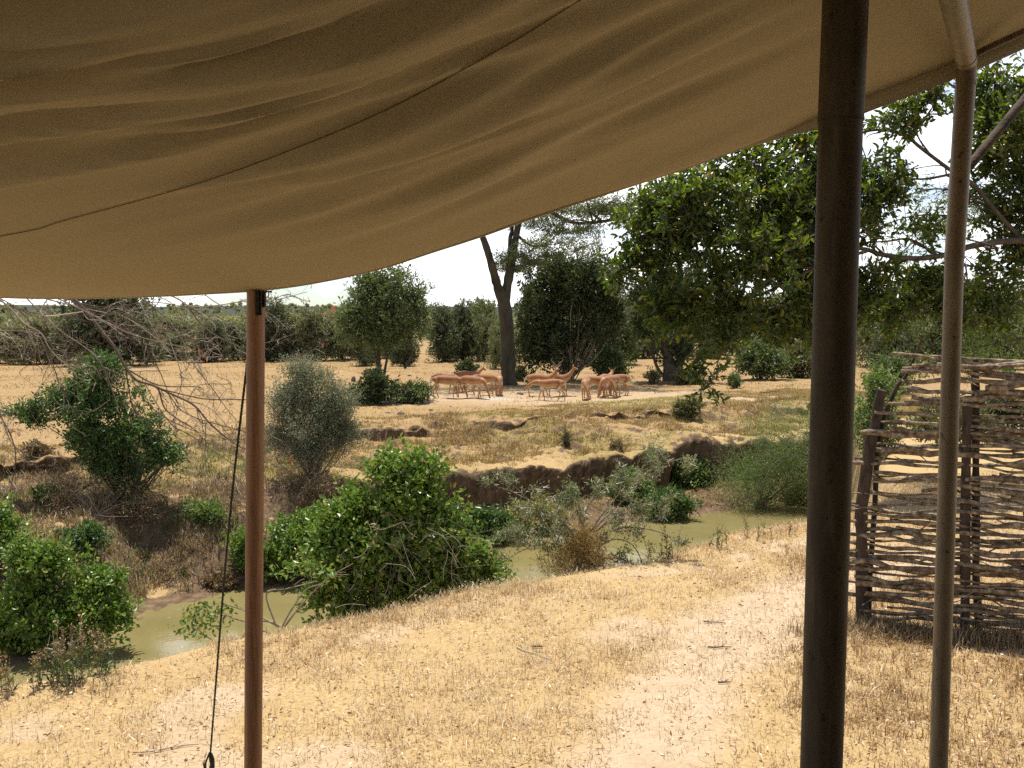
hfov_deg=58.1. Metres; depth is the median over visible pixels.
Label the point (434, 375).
impala
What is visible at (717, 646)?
fallen stick
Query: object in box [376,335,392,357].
bushy tree
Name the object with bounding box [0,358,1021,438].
field grass
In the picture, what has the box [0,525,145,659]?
bright bush
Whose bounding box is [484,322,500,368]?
bushy tree
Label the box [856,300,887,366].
bushy tree
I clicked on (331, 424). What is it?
grey acacia bush
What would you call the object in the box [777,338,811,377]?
shrub
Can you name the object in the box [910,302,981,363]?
bushy tree
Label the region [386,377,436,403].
shrub
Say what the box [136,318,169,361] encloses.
bushy tree
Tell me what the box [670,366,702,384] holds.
shrub
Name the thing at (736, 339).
bushy tree
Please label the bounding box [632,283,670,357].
bushy tree
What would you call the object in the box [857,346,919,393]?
bush
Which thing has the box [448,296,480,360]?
bushy tree
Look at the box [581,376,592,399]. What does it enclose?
impala
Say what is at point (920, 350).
bushy tree
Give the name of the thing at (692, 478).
bank weed
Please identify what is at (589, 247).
slender tree
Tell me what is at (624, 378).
impala
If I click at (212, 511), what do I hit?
bank weed
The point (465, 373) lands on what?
impala
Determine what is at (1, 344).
bushy tree
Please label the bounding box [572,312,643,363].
shrub
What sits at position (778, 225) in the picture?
broadleaf tree
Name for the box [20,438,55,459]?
bank weed
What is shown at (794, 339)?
bushy tree
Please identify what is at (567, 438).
bank weed
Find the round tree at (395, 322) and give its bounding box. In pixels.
[327,263,441,398]
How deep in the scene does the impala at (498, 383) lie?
35.39 m
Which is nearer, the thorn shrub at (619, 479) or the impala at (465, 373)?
the thorn shrub at (619, 479)
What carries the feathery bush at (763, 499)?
on the ground at (578, 469)
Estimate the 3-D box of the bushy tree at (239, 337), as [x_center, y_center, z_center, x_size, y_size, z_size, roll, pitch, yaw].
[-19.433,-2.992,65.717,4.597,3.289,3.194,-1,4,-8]
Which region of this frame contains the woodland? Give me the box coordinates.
[0,302,913,340]
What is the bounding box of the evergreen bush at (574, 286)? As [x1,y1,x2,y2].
[512,238,633,380]
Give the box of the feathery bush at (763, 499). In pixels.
[700,368,863,513]
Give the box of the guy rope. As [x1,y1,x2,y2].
[203,367,245,767]
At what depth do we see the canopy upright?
2.39 m
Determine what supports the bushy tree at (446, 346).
on the ground at (578, 469)
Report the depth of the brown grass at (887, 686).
5.49 m
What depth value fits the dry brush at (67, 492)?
16.39 m
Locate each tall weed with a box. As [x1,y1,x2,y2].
[0,651,47,698]
[31,619,113,692]
[82,626,118,674]
[645,525,682,562]
[708,522,728,547]
[741,511,791,541]
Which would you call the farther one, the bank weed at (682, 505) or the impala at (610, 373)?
the impala at (610, 373)
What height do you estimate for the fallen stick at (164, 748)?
0.019 m
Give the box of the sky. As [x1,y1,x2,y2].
[0,49,1023,306]
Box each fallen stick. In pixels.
[129,369,167,371]
[133,740,198,752]
[516,646,547,657]
[708,644,730,647]
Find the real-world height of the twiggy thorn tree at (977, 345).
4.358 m
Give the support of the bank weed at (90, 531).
on the ground at (578, 469)
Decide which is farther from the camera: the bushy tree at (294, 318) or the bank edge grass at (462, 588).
the bushy tree at (294, 318)
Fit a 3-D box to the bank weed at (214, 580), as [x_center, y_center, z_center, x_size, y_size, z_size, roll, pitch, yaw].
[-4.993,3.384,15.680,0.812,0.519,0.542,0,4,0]
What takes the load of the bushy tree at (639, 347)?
on the ground at (578, 469)
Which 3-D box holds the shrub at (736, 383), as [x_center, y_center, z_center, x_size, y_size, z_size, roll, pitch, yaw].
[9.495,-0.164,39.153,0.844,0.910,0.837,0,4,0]
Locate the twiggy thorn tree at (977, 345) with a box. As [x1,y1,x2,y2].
[861,151,1023,384]
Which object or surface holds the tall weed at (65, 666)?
on the ground at (578, 469)
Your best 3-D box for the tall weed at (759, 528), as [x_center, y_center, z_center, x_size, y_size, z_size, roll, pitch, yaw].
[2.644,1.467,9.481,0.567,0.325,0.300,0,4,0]
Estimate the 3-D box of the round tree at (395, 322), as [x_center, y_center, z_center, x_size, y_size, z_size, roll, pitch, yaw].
[-4.665,-2.024,33.525,4.336,5.309,2.851,0,4,0]
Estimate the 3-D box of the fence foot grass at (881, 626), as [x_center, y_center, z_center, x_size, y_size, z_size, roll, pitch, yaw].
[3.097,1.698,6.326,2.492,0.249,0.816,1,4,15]
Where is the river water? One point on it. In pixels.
(153, 636)
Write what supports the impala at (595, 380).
on the ground at (578, 469)
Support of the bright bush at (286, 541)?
on the ground at (578, 469)
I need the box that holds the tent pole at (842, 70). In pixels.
[800,0,868,767]
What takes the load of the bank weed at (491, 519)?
on the ground at (578, 469)
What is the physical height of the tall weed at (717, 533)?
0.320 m
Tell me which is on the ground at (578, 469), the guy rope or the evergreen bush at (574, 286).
the evergreen bush at (574, 286)
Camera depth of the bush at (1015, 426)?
17.13 m
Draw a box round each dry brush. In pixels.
[31,457,176,540]
[265,455,362,511]
[526,515,632,578]
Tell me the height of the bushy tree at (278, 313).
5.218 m
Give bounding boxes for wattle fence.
[848,335,1023,634]
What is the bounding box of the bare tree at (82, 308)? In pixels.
[0,284,344,519]
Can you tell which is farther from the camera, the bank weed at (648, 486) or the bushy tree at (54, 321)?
the bushy tree at (54, 321)
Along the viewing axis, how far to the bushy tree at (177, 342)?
64.62 m
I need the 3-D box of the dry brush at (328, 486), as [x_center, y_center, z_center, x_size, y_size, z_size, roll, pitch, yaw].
[-3.981,2.141,18.359,2.249,1.583,1.535,0,4,0]
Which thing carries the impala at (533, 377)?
on the ground at (578, 469)
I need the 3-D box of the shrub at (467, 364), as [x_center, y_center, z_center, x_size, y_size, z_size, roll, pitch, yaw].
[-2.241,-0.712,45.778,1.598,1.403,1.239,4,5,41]
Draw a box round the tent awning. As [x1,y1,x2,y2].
[0,0,1023,298]
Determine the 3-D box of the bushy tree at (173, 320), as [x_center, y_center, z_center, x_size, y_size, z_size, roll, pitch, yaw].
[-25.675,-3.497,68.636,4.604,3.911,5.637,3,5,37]
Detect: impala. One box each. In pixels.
[430,373,463,393]
[430,375,468,397]
[455,366,485,390]
[458,376,492,398]
[472,374,503,394]
[494,373,503,395]
[524,358,562,396]
[524,379,565,400]
[542,365,577,395]
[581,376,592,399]
[587,376,618,397]
[594,375,620,397]
[597,374,630,395]
[598,367,614,395]
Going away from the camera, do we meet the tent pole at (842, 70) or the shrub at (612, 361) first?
the tent pole at (842, 70)
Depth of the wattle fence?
6.48 m
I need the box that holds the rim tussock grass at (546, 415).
[212,392,988,536]
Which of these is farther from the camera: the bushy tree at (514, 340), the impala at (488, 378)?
the bushy tree at (514, 340)
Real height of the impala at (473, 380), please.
0.826 m
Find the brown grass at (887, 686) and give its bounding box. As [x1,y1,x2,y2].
[764,540,1023,767]
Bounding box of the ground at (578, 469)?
[0,305,1023,767]
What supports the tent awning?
hanging from the canopy upright
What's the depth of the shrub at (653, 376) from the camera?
41.29 m
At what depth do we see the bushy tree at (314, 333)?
63.66 m
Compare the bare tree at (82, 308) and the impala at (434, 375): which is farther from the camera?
the impala at (434, 375)
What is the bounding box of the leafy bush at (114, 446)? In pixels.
[0,345,193,506]
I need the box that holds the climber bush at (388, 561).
[282,432,542,624]
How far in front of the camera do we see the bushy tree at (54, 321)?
61.09 m
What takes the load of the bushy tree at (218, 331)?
on the ground at (578, 469)
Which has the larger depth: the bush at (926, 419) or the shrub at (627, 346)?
the shrub at (627, 346)
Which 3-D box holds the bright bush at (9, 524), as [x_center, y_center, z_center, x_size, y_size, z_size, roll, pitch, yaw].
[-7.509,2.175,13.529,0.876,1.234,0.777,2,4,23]
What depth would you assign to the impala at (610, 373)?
35.71 m
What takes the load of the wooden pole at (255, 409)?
on the ground at (578, 469)
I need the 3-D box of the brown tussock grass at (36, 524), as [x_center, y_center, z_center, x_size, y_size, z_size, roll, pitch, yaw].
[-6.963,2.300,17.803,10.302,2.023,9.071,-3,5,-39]
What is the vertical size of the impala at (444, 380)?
0.826 m
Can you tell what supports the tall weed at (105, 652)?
on the ground at (578, 469)
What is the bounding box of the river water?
[0,502,806,686]
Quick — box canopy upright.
[929,0,1023,767]
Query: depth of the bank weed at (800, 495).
22.77 m
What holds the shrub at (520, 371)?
on the ground at (578, 469)
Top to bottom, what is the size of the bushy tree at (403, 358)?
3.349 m
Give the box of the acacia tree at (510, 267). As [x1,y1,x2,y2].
[480,191,702,385]
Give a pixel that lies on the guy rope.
(210, 756)
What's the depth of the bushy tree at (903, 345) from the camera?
49.32 m
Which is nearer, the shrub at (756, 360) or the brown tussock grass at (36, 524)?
the brown tussock grass at (36, 524)
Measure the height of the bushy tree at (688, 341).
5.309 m
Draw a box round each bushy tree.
[0,311,13,362]
[0,315,66,364]
[43,316,85,362]
[48,297,171,366]
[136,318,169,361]
[142,312,203,358]
[161,331,191,360]
[184,317,234,362]
[220,319,245,360]
[234,292,297,361]
[279,309,316,359]
[286,305,350,361]
[320,313,358,359]
[347,339,382,366]
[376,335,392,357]
[388,332,419,366]
[422,298,464,362]
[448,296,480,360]
[464,295,499,361]
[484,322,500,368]
[514,329,523,354]
[620,297,646,356]
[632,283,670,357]
[659,304,701,356]
[695,311,734,358]
[723,290,753,355]
[731,291,801,348]
[768,290,811,355]
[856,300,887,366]
[868,305,920,373]
[903,274,941,362]
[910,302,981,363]
[962,273,1011,357]
[970,308,1023,369]
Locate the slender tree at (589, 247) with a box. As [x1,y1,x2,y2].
[558,224,636,363]
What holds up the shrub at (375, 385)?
on the ground at (578, 469)
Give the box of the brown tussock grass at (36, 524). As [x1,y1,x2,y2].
[0,423,412,639]
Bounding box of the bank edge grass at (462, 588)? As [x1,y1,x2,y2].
[70,448,1023,744]
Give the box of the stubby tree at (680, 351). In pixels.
[618,250,712,380]
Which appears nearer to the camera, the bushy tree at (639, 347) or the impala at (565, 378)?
the impala at (565, 378)
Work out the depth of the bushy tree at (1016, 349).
53.37 m
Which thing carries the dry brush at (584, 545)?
on the ground at (578, 469)
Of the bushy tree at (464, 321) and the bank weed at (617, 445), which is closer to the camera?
the bank weed at (617, 445)
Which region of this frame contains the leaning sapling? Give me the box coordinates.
[168,548,352,642]
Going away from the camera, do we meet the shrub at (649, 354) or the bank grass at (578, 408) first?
the bank grass at (578, 408)
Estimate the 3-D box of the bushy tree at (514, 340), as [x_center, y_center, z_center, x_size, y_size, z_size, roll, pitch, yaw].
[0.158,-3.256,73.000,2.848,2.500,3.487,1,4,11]
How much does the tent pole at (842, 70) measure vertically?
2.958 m
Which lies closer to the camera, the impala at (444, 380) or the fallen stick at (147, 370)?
the impala at (444, 380)
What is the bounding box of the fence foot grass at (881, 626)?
[779,606,1023,655]
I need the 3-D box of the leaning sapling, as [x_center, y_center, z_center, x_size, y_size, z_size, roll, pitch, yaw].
[-1.920,1.670,7.020,1.428,0.882,0.369,0,4,0]
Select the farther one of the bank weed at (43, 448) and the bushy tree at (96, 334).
the bushy tree at (96, 334)
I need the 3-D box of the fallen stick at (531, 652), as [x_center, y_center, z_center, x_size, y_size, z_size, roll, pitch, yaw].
[0.141,1.787,6.157,0.307,0.021,0.034,4,6,44]
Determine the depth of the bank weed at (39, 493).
16.76 m
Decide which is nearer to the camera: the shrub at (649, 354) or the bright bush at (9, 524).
the bright bush at (9, 524)
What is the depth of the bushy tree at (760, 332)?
68.95 m
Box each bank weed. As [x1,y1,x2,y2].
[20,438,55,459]
[27,482,73,504]
[34,516,115,554]
[166,496,236,527]
[201,568,242,591]
[457,501,524,545]
[502,497,575,532]
[558,428,574,446]
[600,464,656,508]
[607,436,625,452]
[642,481,703,522]
[668,455,713,490]
[669,394,705,420]
[777,472,807,505]
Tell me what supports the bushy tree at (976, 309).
on the ground at (578, 469)
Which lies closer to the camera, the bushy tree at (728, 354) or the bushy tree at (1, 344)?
the bushy tree at (1, 344)
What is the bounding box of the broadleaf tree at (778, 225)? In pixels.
[590,51,1023,406]
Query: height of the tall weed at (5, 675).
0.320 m
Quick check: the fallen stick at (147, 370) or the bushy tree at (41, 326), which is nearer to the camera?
the fallen stick at (147, 370)
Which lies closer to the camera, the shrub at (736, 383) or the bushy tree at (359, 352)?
the shrub at (736, 383)
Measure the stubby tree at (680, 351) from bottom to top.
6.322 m
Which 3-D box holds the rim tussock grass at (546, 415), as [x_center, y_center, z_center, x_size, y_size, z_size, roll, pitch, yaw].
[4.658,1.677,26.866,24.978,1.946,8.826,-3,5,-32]
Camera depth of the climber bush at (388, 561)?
8.28 m
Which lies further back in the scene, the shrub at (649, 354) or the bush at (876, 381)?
the shrub at (649, 354)
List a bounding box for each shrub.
[348,363,403,405]
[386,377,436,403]
[454,356,479,373]
[473,427,697,580]
[515,364,529,380]
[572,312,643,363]
[586,346,635,377]
[632,335,660,358]
[642,366,664,383]
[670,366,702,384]
[722,332,802,379]
[725,370,744,387]
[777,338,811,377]
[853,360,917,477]
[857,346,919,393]
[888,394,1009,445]
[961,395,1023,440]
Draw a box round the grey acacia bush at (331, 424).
[264,348,377,481]
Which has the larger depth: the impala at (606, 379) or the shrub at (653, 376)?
the shrub at (653, 376)
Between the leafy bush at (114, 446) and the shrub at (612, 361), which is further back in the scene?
the shrub at (612, 361)
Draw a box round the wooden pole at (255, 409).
[244,290,271,767]
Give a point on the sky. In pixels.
(459, 271)
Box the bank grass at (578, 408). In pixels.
[0,388,1004,601]
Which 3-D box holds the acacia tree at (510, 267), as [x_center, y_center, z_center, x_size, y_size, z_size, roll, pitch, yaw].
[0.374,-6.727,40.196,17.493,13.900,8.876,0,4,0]
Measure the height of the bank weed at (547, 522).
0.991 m
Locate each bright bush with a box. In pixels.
[0,492,33,570]
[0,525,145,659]
[218,499,325,584]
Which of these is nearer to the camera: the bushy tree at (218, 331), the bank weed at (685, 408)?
the bank weed at (685, 408)
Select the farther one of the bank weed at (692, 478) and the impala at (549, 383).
the impala at (549, 383)
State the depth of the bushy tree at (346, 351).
64.86 m
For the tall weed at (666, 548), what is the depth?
8.77 m
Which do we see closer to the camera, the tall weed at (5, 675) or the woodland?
the tall weed at (5, 675)
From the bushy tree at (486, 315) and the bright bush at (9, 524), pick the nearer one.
the bright bush at (9, 524)
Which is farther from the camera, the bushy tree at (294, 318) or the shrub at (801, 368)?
the bushy tree at (294, 318)

